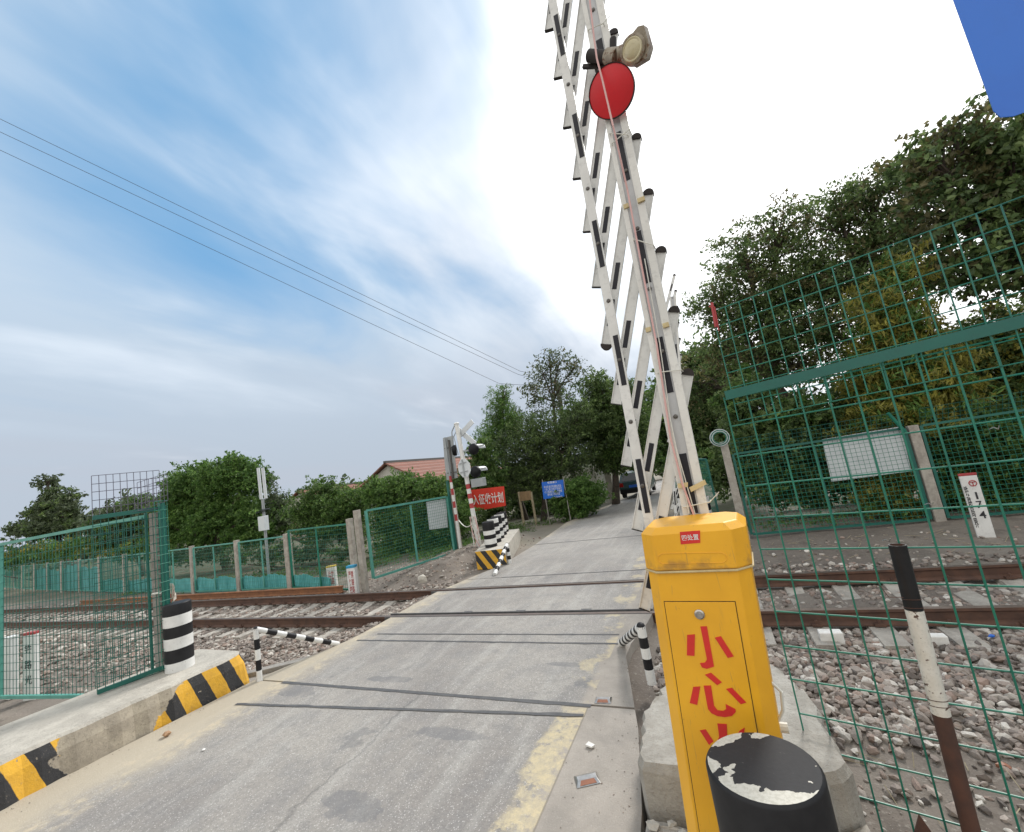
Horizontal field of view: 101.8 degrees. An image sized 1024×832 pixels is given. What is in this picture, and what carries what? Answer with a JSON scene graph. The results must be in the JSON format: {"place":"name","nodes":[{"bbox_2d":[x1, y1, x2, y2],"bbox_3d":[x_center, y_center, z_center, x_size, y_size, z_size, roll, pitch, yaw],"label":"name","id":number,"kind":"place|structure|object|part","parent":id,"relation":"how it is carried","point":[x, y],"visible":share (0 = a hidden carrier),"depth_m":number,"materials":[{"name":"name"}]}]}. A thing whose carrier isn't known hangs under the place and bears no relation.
{"place":"outdoors","nodes":[
{"label":"outdoors","id":0,"kind":"place"},
{"bbox_2d":[0,649,248,810],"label":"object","id":1,"kind":"structure","parent":0,"point":[41,749],"depth_m":4.60,"materials":[{"name":"paint"}]},
{"bbox_2d":[0,515,148,698],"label":"fence","id":2,"kind":"object","parent":1,"relation":"on","point":[33,695],"visible":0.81,"depth_m":6.19,"materials":[{"name":"metal"}]},
{"bbox_2d":[91,470,171,694],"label":"fence","id":3,"kind":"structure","parent":1,"relation":"on","point":[159,562],"depth_m":5.61,"materials":[{"name":"green metal"}]},
{"bbox_2d":[162,599,194,673],"bbox_3d":[-4.503,2.972,5.619,0.316,0.887,0.316,-13,-8,24],"label":"bollard","id":4,"kind":"object","parent":1,"relation":"on","point":[178,637],"visible":0.94,"depth_m":5.51,"materials":[{"name":"black paint"}]},
{"bbox_2d":[170,583,175,601],"bbox_3d":[-5.014,2.583,6.112,0.189,0.282,0.127,-13,-8,24],"label":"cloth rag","id":5,"kind":"object","parent":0,"point":[173,592],"visible":0.45,"depth_m":6.10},
{"bbox_2d":[0,480,676,831],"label":"road","id":6,"kind":"structure","parent":0,"point":[253,768],"depth_m":3.94,"materials":[{"name":"concrete"}]},
{"bbox_2d":[162,730,170,736],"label":"dead leaf","id":7,"kind":"object","parent":6,"relation":"on","point":[167,733],"visible":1,"depth_m":4.55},
{"bbox_2d":[253,626,339,681],"bbox_3d":[-3.160,3.292,6.183,0.070,0.746,1.213,-15,-9,34],"label":"guard rail","id":8,"kind":"object","parent":6,"relation":"on","point":[257,630],"visible":0.97,"depth_m":5.86,"materials":[{"name":"metal"}]},
{"bbox_2d":[6,657,658,827],"bbox_3d":[-1.526,3.023,3.777,5.555,0.007,3.890,-13,-8,24],"label":"road grit","id":9,"kind":"object","parent":6,"relation":"on","point":[566,762],"visible":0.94,"depth_m":3.50,"materials":[{"name":"stone"}]},
{"bbox_2d":[235,535,644,715],"bbox_3d":[0.460,3.323,8.137,4.451,0.065,8.785,-13,-8,24],"label":"road joint filler","id":10,"kind":"object","parent":6,"relation":"on","point":[472,696],"visible":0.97,"depth_m":4.58,"materials":[{"name":"rubber"}]},
{"bbox_2d":[493,543,511,575],"bbox_3d":[-0.255,3.438,10.011,0.100,0.541,1.192,-12,-8,16],"label":"guard rail","id":11,"kind":"object","parent":6,"relation":"on","point":[506,549],"visible":0.98,"depth_m":10.16,"materials":[{"name":"metal"}]},
{"bbox_2d":[384,579,651,619],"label":"crossing groove irons","id":12,"kind":"object","parent":6,"relation":"on","point":[546,611],"visible":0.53,"depth_m":6.93,"materials":[{"name":"metal"}]},
{"bbox_2d":[574,771,600,787],"bbox_3d":[0.528,2.554,2.935,0.168,0.019,0.118,-9,-8,-4],"label":"road stud","id":13,"kind":"object","parent":6,"relation":"on","point":[586,779],"visible":1,"depth_m":2.91,"materials":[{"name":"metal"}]},
{"bbox_2d":[585,741,594,747],"bbox_3d":[0.612,2.582,3.264,0.044,0.012,0.067,-3,-10,-39],"label":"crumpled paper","id":14,"kind":"object","parent":6,"relation":"on","point":[589,744],"visible":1,"depth_m":3.26,"materials":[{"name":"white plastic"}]},
{"bbox_2d":[595,697,611,703],"bbox_3d":[0.846,2.628,3.864,0.151,0.019,0.106,-12,-8,19],"label":"road stud","id":15,"kind":"object","parent":6,"relation":"on","point":[603,699],"visible":1,"depth_m":3.84,"materials":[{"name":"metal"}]},
{"bbox_2d":[618,622,656,685],"bbox_3d":[1.294,2.404,4.524,0.090,0.576,0.906,-9,-8,-6],"label":"guard rail","id":16,"kind":"object","parent":6,"relation":"on","point":[638,629],"visible":1,"depth_m":4.10,"materials":[{"name":"metal"}]},
{"bbox_2d":[619,470,655,497],"bbox_3d":[7.728,4.039,25.548,1.624,1.500,4.170,-13,-8,24],"label":"parked car","id":17,"kind":"object","parent":6,"relation":"on","point":[628,484],"visible":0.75,"depth_m":23.96,"materials":[{"name":"teal paint"}]},
{"bbox_3d":[6.926,3.514,24.026,1.200,0.400,0.377,-13,-8,24],"label":"rear window","id":18,"kind":"part","parent":17,"relation":"part of","materials":[{"name":"grey glass"}]},
{"bbox_2d":[360,456,500,531],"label":"village house","id":19,"kind":"structure","parent":0,"point":[423,466],"depth_m":33.87,"materials":[{"name":"paint"}]},
{"bbox_2d":[0,0,1020,551],"label":"sky","id":20,"kind":"structure","parent":0,"point":[417,157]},
{"bbox_2d":[0,458,1023,831],"bbox_3d":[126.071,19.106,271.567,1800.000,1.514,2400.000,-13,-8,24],"label":"ground","id":21,"kind":"structure","parent":0,"point":[644,698],"depth_m":7.19,"materials":[{"name":"gravel"}]},
{"bbox_2d":[4,635,18,699],"bbox_3d":[-8.619,4.317,7.163,0.206,1.010,0.126,-13,-8,24],"label":"marker post","id":22,"kind":"object","parent":21,"relation":"on","point":[11,667],"visible":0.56,"depth_m":7.12,"materials":[{"name":"white paint"}]},
{"bbox_2d":[23,630,39,700],"bbox_3d":[-7.987,4.146,6.913,0.226,1.070,0.087,-10,-8,4],"label":"marker post","id":23,"kind":"object","parent":21,"relation":"on","point":[32,661],"visible":0.7,"depth_m":6.89,"materials":[{"name":"white paint"}]},
{"bbox_2d":[0,473,95,565],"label":"broadleaf tree","id":24,"kind":"object","parent":21,"relation":"on","point":[53,508],"visible":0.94,"depth_m":32.76,"materials":[{"name":"green plant"}]},
{"bbox_2d":[4,530,186,579],"bbox_3d":[-37.305,10.868,31.407,41.070,5.134,6.164,-13,-8,24],"label":"hedge shrub","id":25,"kind":"object","parent":21,"relation":"on","point":[15,554],"visible":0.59,"depth_m":27.61,"materials":[{"name":"green plant"}]},
{"bbox_2d":[72,488,167,575],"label":"broadleaf tree","id":26,"kind":"object","parent":21,"relation":"on","point":[88,520],"visible":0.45,"depth_m":26.87,"materials":[{"name":"green plant"}]},
{"bbox_2d":[4,510,369,593],"bbox_3d":[-25.518,9.077,24.186,52.014,2.320,0.811,-14,-9,31],"label":"railway fence","id":27,"kind":"object","parent":21,"relation":"on","point":[289,552],"visible":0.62,"depth_m":14.22,"materials":[{"name":"green metal"}]},
{"bbox_2d":[36,564,97,591],"bbox_3d":[-26.247,9.477,24.395,13.824,1.473,0.086,-14,-9,31],"label":"silt cloth","id":28,"kind":"object","parent":27,"relation":"attached to","point":[75,585],"visible":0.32,"depth_m":23.41,"materials":[{"name":"fabric"}]},
{"bbox_2d":[103,578,190,592],"bbox_3d":[-16.130,7.363,18.151,10.313,0.615,0.086,-14,-9,30],"label":"silt cloth","id":29,"kind":"object","parent":27,"relation":"attached to","point":[180,584],"visible":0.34,"depth_m":16.44,"materials":[{"name":"fabric"}]},
{"bbox_2d":[197,576,236,592],"bbox_3d":[-10.523,6.002,14.870,2.964,0.558,0.086,-13,-9,27],"label":"silt cloth","id":30,"kind":"object","parent":27,"relation":"attached to","point":[203,585],"visible":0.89,"depth_m":14.86,"materials":[{"name":"fabric"}]},
{"bbox_2d":[242,574,286,590],"bbox_3d":[-8.073,5.449,13.662,2.610,0.512,0.087,-13,-8,24],"label":"silt cloth","id":31,"kind":"object","parent":27,"relation":"attached to","point":[278,580],"visible":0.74,"depth_m":13.69,"materials":[{"name":"fabric"}]},
{"bbox_2d":[294,574,330,586],"bbox_3d":[-6.043,4.976,12.507,2.176,0.460,0.085,-15,-9,34],"label":"silt cloth","id":32,"kind":"object","parent":27,"relation":"attached to","point":[310,579],"visible":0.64,"depth_m":12.55,"materials":[{"name":"fabric"}]},
{"bbox_2d":[147,450,286,569],"bbox_3d":[-16.747,5.530,23.788,10.112,6.828,4.705,-13,-8,24],"label":"broadleaf tree","id":33,"kind":"object","parent":21,"relation":"on","point":[213,502],"visible":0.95,"depth_m":22.42,"materials":[{"name":"green plant"}]},
{"bbox_2d":[256,468,269,573],"bbox_3d":[-9.266,4.100,15.509,0.458,4.395,0.305,-13,-8,24],"label":"antenna pole","id":34,"kind":"object","parent":21,"relation":"on","point":[263,522],"visible":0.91,"depth_m":15.55,"materials":[{"name":"white metal"}]},
{"bbox_2d":[168,535,373,572],"bbox_3d":[-12.140,6.459,19.355,14.168,2.050,2.507,-13,-8,24],"label":"hedge shrub","id":35,"kind":"object","parent":21,"relation":"on","point":[276,558],"visible":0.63,"depth_m":18.52,"materials":[{"name":"green plant"}]},
{"bbox_2d":[247,655,311,682],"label":"edging slab","id":36,"kind":"structure","parent":21,"relation":"on","point":[267,670],"depth_m":6.14,"materials":[{"name":"grey concrete"}]},
{"bbox_2d":[247,467,333,555],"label":"broadleaf tree","id":37,"kind":"object","parent":21,"relation":"on","point":[276,501],"visible":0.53,"depth_m":22.15,"materials":[{"name":"green plant"}]},
{"bbox_2d":[285,482,363,536],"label":"hedge","id":38,"kind":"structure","parent":21,"relation":"on","point":[295,494],"depth_m":42.87,"materials":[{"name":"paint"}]},
{"bbox_2d":[278,474,375,548],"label":"broadleaf tree","id":39,"kind":"object","parent":21,"relation":"on","point":[330,503],"visible":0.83,"depth_m":19.35,"materials":[{"name":"green plant"}]},
{"bbox_2d":[326,564,337,585],"bbox_3d":[-5.259,4.774,12.179,0.266,0.770,0.137,-9,-8,-6],"label":"marker post","id":40,"kind":"object","parent":21,"relation":"on","point":[332,571],"visible":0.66,"depth_m":12.14,"materials":[{"name":"white paint"}]},
{"bbox_2d":[346,564,359,592],"bbox_3d":[-4.076,4.299,10.691,0.226,0.910,0.167,-10,-8,4],"label":"marker post","id":41,"kind":"object","parent":21,"relation":"on","point":[352,579],"visible":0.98,"depth_m":10.64,"materials":[{"name":"white paint"}]},
{"bbox_2d":[364,481,462,578],"bbox_3d":[-2.779,3.332,12.267,0.195,2.500,3.224,-15,-10,37],"label":"fence","id":42,"kind":"object","parent":21,"relation":"on","point":[452,524],"visible":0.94,"depth_m":12.20,"materials":[{"name":"green metal"}]},
{"bbox_2d":[426,499,447,529],"bbox_3d":[-2.325,3.101,13.095,0.010,0.918,0.824,-15,-10,37],"label":"notice board","id":43,"kind":"object","parent":42,"relation":"attached to","point":[436,511],"visible":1,"depth_m":13.08,"materials":[{"name":"metal"}]},
{"bbox_2d":[353,467,483,556],"bbox_3d":[-3.922,3.729,16.908,6.016,3.680,3.041,-13,-8,24],"label":"hedge shrub","id":44,"kind":"object","parent":21,"relation":"on","point":[409,488],"visible":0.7,"depth_m":16.70,"materials":[{"name":"green plant"}]},
{"bbox_2d":[7,404,829,575],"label":"distant wood","id":45,"kind":"object","parent":21,"relation":"on","point":[90,511],"depth_m":65.59,"materials":[{"name":"green plant"}]},
{"bbox_2d":[418,574,426,582],"bbox_3d":[-2.138,3.888,9.940,0.264,0.191,0.164,-13,-8,24],"label":"rock","id":46,"kind":"object","parent":21,"relation":"on","point":[422,578],"visible":1,"depth_m":9.89,"materials":[{"name":"stone"}]},
{"bbox_2d":[443,436,460,548],"bbox_3d":[-1.853,2.498,13.333,0.493,3.716,0.137,-13,-8,24],"label":"sign pole","id":47,"kind":"object","parent":21,"relation":"on","point":[451,469],"visible":0.92,"depth_m":13.45,"materials":[{"name":"metal"}]},
{"bbox_2d":[451,420,487,546],"bbox_3d":[-1.270,2.228,13.067,1.385,4.187,0.574,-13,-8,24],"label":"signal mast","id":48,"kind":"object","parent":21,"relation":"on","point":[465,469],"visible":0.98,"depth_m":12.90,"materials":[{"name":"metal"}]},
{"bbox_2d":[438,433,513,516],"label":"broadleaf tree","id":49,"kind":"object","parent":21,"relation":"on","point":[494,476],"visible":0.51,"depth_m":19.45,"materials":[{"name":"green plant"}]},
{"bbox_2d":[471,486,508,536],"bbox_3d":[-0.963,4.035,17.348,1.810,2.102,0.104,-13,-8,24],"label":"red banner","id":50,"kind":"object","parent":21,"relation":"on","point":[489,498],"visible":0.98,"depth_m":17.32,"materials":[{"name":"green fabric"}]},
{"bbox_2d":[475,529,520,569],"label":"concrete island","id":51,"kind":"structure","parent":21,"relation":"on","point":[487,558],"depth_m":10.79,"materials":[{"name":"concrete"}]},
{"bbox_2d":[482,520,496,547],"bbox_3d":[-0.607,3.219,11.283,0.330,0.717,0.330,-13,-8,24],"label":"bollard","id":52,"kind":"object","parent":51,"relation":"on","point":[489,534],"visible":0.94,"depth_m":11.16,"materials":[{"name":"black paint"}]},
{"bbox_2d":[487,518,501,542],"bbox_3d":[-0.513,3.326,12.027,0.330,0.717,0.330,-13,-8,24],"label":"bollard","id":53,"kind":"object","parent":51,"relation":"on","point":[497,529],"visible":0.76,"depth_m":11.92,"materials":[{"name":"black paint"}]},
{"bbox_2d":[491,515,504,538],"bbox_3d":[-0.440,3.438,12.782,0.330,0.717,0.330,-13,-8,24],"label":"bollard","id":54,"kind":"object","parent":51,"relation":"on","point":[500,525],"visible":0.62,"depth_m":12.68,"materials":[{"name":"black paint"}]},
{"bbox_2d":[494,513,506,534],"bbox_3d":[-0.375,3.552,13.539,0.330,0.717,0.330,-13,-8,24],"label":"bollard","id":55,"kind":"object","parent":51,"relation":"on","point":[503,523],"visible":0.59,"depth_m":13.44,"materials":[{"name":"black paint"}]},
{"bbox_2d":[496,512,508,531],"bbox_3d":[-0.320,3.668,14.301,0.330,0.717,0.330,-13,-8,24],"label":"bollard","id":56,"kind":"object","parent":51,"relation":"on","point":[506,523],"visible":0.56,"depth_m":14.21,"materials":[{"name":"black paint"}]},
{"bbox_2d":[473,383,536,519],"bbox_3d":[-0.446,1.995,22.733,3.812,7.828,3.384,-8,-8,-13],"label":"conifer tree","id":57,"kind":"object","parent":21,"relation":"on","point":[497,418],"visible":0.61,"depth_m":22.56,"materials":[{"name":"green plant"}]},
{"bbox_2d":[4,526,1023,831],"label":"ballast","id":58,"kind":"structure","parent":21,"relation":"on","point":[998,688],"depth_m":4.04,"materials":[{"name":"gravel"}]},
{"bbox_2d":[80,585,344,604],"bbox_3d":[-11.028,6.106,14.014,14.580,0.172,0.132,-13,-8,24],"label":"spare rail","id":59,"kind":"object","parent":58,"relation":"on","point":[283,592],"visible":0.84,"depth_m":12.64,"materials":[{"name":"metal"}]},
{"bbox_2d":[368,527,1023,827],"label":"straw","id":60,"kind":"object","parent":58,"relation":"on","point":[878,700],"visible":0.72,"depth_m":6.48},
{"bbox_2d":[817,629,845,644],"bbox_3d":[3.544,2.454,4.623,0.220,0.130,0.120,-13,-8,24],"label":"foam block","id":61,"kind":"object","parent":58,"relation":"on","point":[825,635],"depth_m":4.59,"materials":[{"name":"plastic"}]},
{"bbox_2d":[930,633,949,646],"bbox_3d":[4.287,2.279,4.221,0.200,0.120,0.100,-13,-8,24],"label":"foam block","id":62,"kind":"object","parent":58,"relation":"on","point":[938,639],"depth_m":4.17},
{"bbox_2d":[4,562,1023,650],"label":"railway track","id":63,"kind":"structure","parent":21,"relation":"on","point":[979,611],"depth_m":6.13,"materials":[{"name":"metal"}]},
{"bbox_2d":[463,474,581,524],"bbox_3d":[-0.630,4.962,24.907,10.629,3.303,3.844,-13,-8,24],"label":"hedge shrub","id":64,"kind":"object","parent":21,"relation":"on","point":[486,514],"visible":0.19,"depth_m":23.74,"materials":[{"name":"green plant"}]},
{"bbox_2d":[517,491,536,525],"bbox_3d":[0.718,4.286,19.333,0.741,1.595,0.120,-13,-8,24],"label":"wooden notice board","id":65,"kind":"object","parent":21,"relation":"on","point":[525,495],"visible":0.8,"depth_m":19.33,"materials":[{"name":"brown wood"}]},
{"bbox_2d":[490,386,604,520],"bbox_3d":[1.254,2.132,20.787,7.323,6.513,3.673,-13,-8,24],"label":"broadleaf tree","id":66,"kind":"object","parent":21,"relation":"on","point":[536,467],"visible":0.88,"depth_m":20.18,"materials":[{"name":"green plant"}]},
{"bbox_2d":[516,346,591,513],"bbox_3d":[2.585,0.730,21.853,4.387,9.045,2.379,-13,-8,24],"label":"sparse tree","id":67,"kind":"object","parent":21,"relation":"on","point":[549,366],"visible":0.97,"depth_m":22.11,"materials":[{"name":"green plant"}]},
{"bbox_2d":[542,478,570,524],"bbox_3d":[1.899,3.697,18.024,1.066,2.007,0.079,-13,-8,24],"label":"blue notice board","id":68,"kind":"object","parent":21,"relation":"on","point":[548,487],"visible":1,"depth_m":18.07,"materials":[{"name":"metal"}]},
{"bbox_2d":[543,379,574,478],"bbox_3d":[3.049,1.561,22.768,1.600,7.285,0.300,-13,-8,24],"label":"utility pole","id":69,"kind":"object","parent":21,"relation":"on","point":[567,381],"visible":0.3,"depth_m":22.99,"materials":[{"name":"grey concrete"}]},
{"bbox_2d":[0,150,539,384],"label":"overhead wire","id":70,"kind":"object","parent":69,"relation":"attached to","point":[249,266],"visible":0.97,"depth_m":22.64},
{"bbox_2d":[1,132,544,379],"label":"overhead wire","id":71,"kind":"object","parent":69,"relation":"attached to","point":[255,251],"visible":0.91,"depth_m":22.49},
{"bbox_2d":[1,119,558,376],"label":"overhead wire","id":72,"kind":"object","parent":69,"relation":"attached to","point":[261,245],"visible":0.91,"depth_m":22.65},
{"bbox_2d":[516,467,611,510],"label":"boundary wall","id":73,"kind":"structure","parent":21,"relation":"on","point":[606,478],"depth_m":24.48,"materials":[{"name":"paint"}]},
{"bbox_2d":[119,496,1022,595],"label":"weeds","id":74,"kind":"object","parent":21,"relation":"on","point":[464,544],"visible":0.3,"depth_m":14.34,"materials":[{"name":"green plant"}]},
{"bbox_2d":[542,472,617,522],"bbox_3d":[2.856,3.676,18.286,2.493,2.257,2.730,-6,-9,-26],"label":"round bush","id":75,"kind":"object","parent":21,"relation":"on","point":[583,497],"visible":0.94,"depth_m":17.86,"materials":[{"name":"green plant"}]},
{"bbox_2d":[539,365,665,504],"bbox_3d":[4.464,1.143,21.919,7.080,7.975,4.933,-13,-8,24],"label":"broadleaf tree","id":76,"kind":"object","parent":21,"relation":"on","point":[609,434],"visible":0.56,"depth_m":21.27,"materials":[{"name":"green plant"}]},
{"bbox_2d":[624,462,704,477],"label":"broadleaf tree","id":77,"kind":"object","parent":21,"relation":"on","point":[661,473],"depth_m":41.45,"materials":[{"name":"green plant"}]},
{"bbox_2d":[640,368,700,470],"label":"broadleaf tree","id":78,"kind":"object","parent":21,"relation":"on","point":[663,437],"visible":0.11,"depth_m":24.68,"materials":[{"name":"green plant"}]},
{"bbox_2d":[666,457,718,512],"bbox_3d":[6.072,2.344,14.539,0.076,1.795,9.110,-11,-8,13],"label":"fence","id":79,"kind":"object","parent":21,"relation":"on","point":[711,482],"visible":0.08,"depth_m":10.47,"materials":[{"name":"green metal"}]},
{"bbox_2d":[706,496,711,512],"bbox_3d":[4.716,2.467,10.138,0.340,1.007,0.340,-13,-8,24],"label":"bollard","id":80,"kind":"object","parent":21,"relation":"on","point":[709,505],"visible":0.14,"depth_m":10.04,"materials":[{"name":"black paint"}]},
{"bbox_2d":[664,326,760,496],"bbox_3d":[8.518,0.003,17.114,4.298,7.282,3.723,-13,-8,24],"label":"broadleaf tree","id":81,"kind":"object","parent":21,"relation":"on","point":[701,433],"visible":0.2,"depth_m":16.48,"materials":[{"name":"green plant"}]},
{"bbox_2d":[638,664,866,831],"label":"barrier plinth","id":82,"kind":"structure","parent":21,"relation":"on","point":[660,779],"depth_m":2.56,"materials":[{"name":"concrete"}]},
{"bbox_2d":[641,512,789,831],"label":"barrier cabinet","id":83,"kind":"object","parent":82,"relation":"on","point":[719,683],"visible":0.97,"depth_m":1.79,"materials":[{"name":"metal"}]},
{"bbox_2d":[544,0,718,611],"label":"crossing boom","id":84,"kind":"object","parent":83,"relation":"attached to","point":[609,91],"visible":0.98,"depth_m":2.34,"materials":[{"name":"paint"}]},
{"bbox_3d":[0.886,1.412,1.750,0.350,1.215,0.025,-14,-9,28],"label":"door","id":85,"kind":"part","parent":83,"relation":"part of","materials":[{"name":"yellow paint"}]},
{"bbox_2d":[645,820,870,831],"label":"apron","id":86,"kind":"object","parent":21,"relation":"on","point":[663,827],"visible":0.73,"depth_m":2.38,"materials":[{"name":"concrete"}]},
{"bbox_2d":[646,819,685,831],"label":"concrete rubble","id":87,"kind":"object","parent":86,"relation":"on","point":[652,825],"visible":0.76,"depth_m":2.40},
{"bbox_2d":[706,732,838,831],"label":"bollard","id":88,"kind":"object","parent":86,"relation":"on","point":[759,782],"visible":1,"depth_m":1.31,"materials":[{"name":"metal"}]},
{"bbox_2d":[678,188,851,426],"bbox_3d":[7.686,-1.642,13.606,4.072,9.950,6.486,-5,-9,-32],"label":"broadleaf tree","id":89,"kind":"object","parent":21,"relation":"on","point":[754,271],"visible":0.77,"depth_m":12.94,"materials":[{"name":"green plant"}]},
{"bbox_2d":[697,363,910,510],"bbox_3d":[7.318,0.630,10.867,4.832,4.546,2.666,-13,-8,24],"label":"evergreen shrub","id":90,"kind":"object","parent":21,"relation":"on","point":[765,428],"visible":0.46,"depth_m":10.59,"materials":[{"name":"green plant"}]},
{"bbox_2d":[750,146,968,392],"bbox_3d":[9.874,-2.198,11.663,5.983,9.780,3.286,-13,-8,24],"label":"broadleaf tree","id":91,"kind":"object","parent":21,"relation":"on","point":[852,201],"visible":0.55,"depth_m":11.65,"materials":[{"name":"green plant"}]},
{"bbox_2d":[709,195,1023,831],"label":"fence","id":92,"kind":"object","parent":21,"relation":"on","point":[1016,322],"visible":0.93,"depth_m":2.37,"materials":[{"name":"green metal"}]},
{"bbox_2d":[877,543,980,831],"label":"striped pipe","id":93,"kind":"object","parent":92,"relation":"attached to","point":[936,698],"visible":1,"depth_m":2.19,"materials":[{"name":"metal"}]},
{"bbox_2d":[719,391,1023,539],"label":"railway fence","id":94,"kind":"object","parent":21,"relation":"on","point":[928,479],"visible":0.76,"depth_m":8.30,"materials":[{"name":"green metal"}]},
{"bbox_2d":[710,429,729,445],"bbox_3d":[4.732,0.495,9.483,0.419,0.399,0.050,-13,-8,24],"label":"wire coil","id":95,"kind":"object","parent":94,"relation":"hanging from","point":[714,432],"visible":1,"depth_m":9.48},
{"bbox_2d":[822,427,910,481],"bbox_3d":[7.298,0.799,8.593,1.378,0.918,0.012,-13,-8,23],"label":"notice board","id":96,"kind":"object","parent":94,"relation":"attached to","point":[841,465],"visible":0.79,"depth_m":8.57,"materials":[{"name":"metal"}]},
{"bbox_2d":[840,453,935,520],"bbox_3d":[8.021,1.628,8.867,1.677,1.625,1.177,-13,-8,24],"label":"evergreen shrub","id":97,"kind":"object","parent":21,"relation":"on","point":[860,496],"visible":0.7,"depth_m":8.68,"materials":[{"name":"green plant"}]},
{"bbox_2d":[822,236,1008,451],"bbox_3d":[8.568,-0.633,9.263,3.046,6.239,2.384,-16,-10,38],"label":"bamboo clump","id":98,"kind":"object","parent":21,"relation":"on","point":[909,406],"visible":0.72,"depth_m":8.86,"materials":[{"name":"green plant"}]},
{"bbox_2d":[871,85,1023,312],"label":"broadleaf tree","id":99,"kind":"object","parent":21,"relation":"on","point":[988,161],"visible":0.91,"depth_m":9.05,"materials":[{"name":"green plant"}]},
{"bbox_2d":[909,386,1023,510],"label":"evergreen shrub","id":100,"kind":"object","parent":21,"relation":"on","point":[1003,467],"visible":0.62,"depth_m":8.34,"materials":[{"name":"green plant"}]},
{"bbox_2d":[957,472,995,537],"bbox_3d":[7.881,1.580,7.038,0.221,1.230,0.073,-15,-10,35],"label":"marker post","id":101,"kind":"object","parent":21,"relation":"on","point":[973,495],"visible":0.98,"depth_m":7.03,"materials":[{"name":"white paint"}]},
{"bbox_2d":[931,292,1023,452],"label":"broadleaf tree","id":102,"kind":"object","parent":21,"relation":"on","point":[1009,352],"visible":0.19,"depth_m":9.36,"materials":[{"name":"green plant"}]},
{"bbox_2d":[953,0,1023,117],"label":"blue sign","id":103,"kind":"object","parent":21,"relation":"on","point":[993,31],"visible":1,"depth_m":1.63,"materials":[{"name":"metal"}]},
{"bbox_2d":[995,761,1011,768],"bbox_3d":[3.323,2.362,2.812,0.087,0.038,0.052,-13,-8,24],"label":"brick bit","id":104,"kind":"object","parent":21,"relation":"on","point":[1004,764],"visible":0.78,"depth_m":2.81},
{"bbox_2d":[776,504,857,517],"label":"pavement","id":105,"kind":"structure","parent":0,"point":[836,507],"depth_m":10.21,"materials":[{"name":"concrete"}]},
{"bbox_3d":[3.855,2.427,8.812,0.440,1.170,0.470,-13,-8,24],"label":"barrier machine","id":106,"kind":"object","parent":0,"visible":0},
{"bbox_2d":[666,274,681,515],"bbox_3d":[3.451,-0.342,8.937,0.568,5.505,0.081,-5,-5,24],"label":"crossing boom","id":107,"kind":"object","parent":106,"relation":"attached to","point":[672,300],"visible":0.18,"depth_m":8.93,"materials":[{"name":"metal"}]}
]}

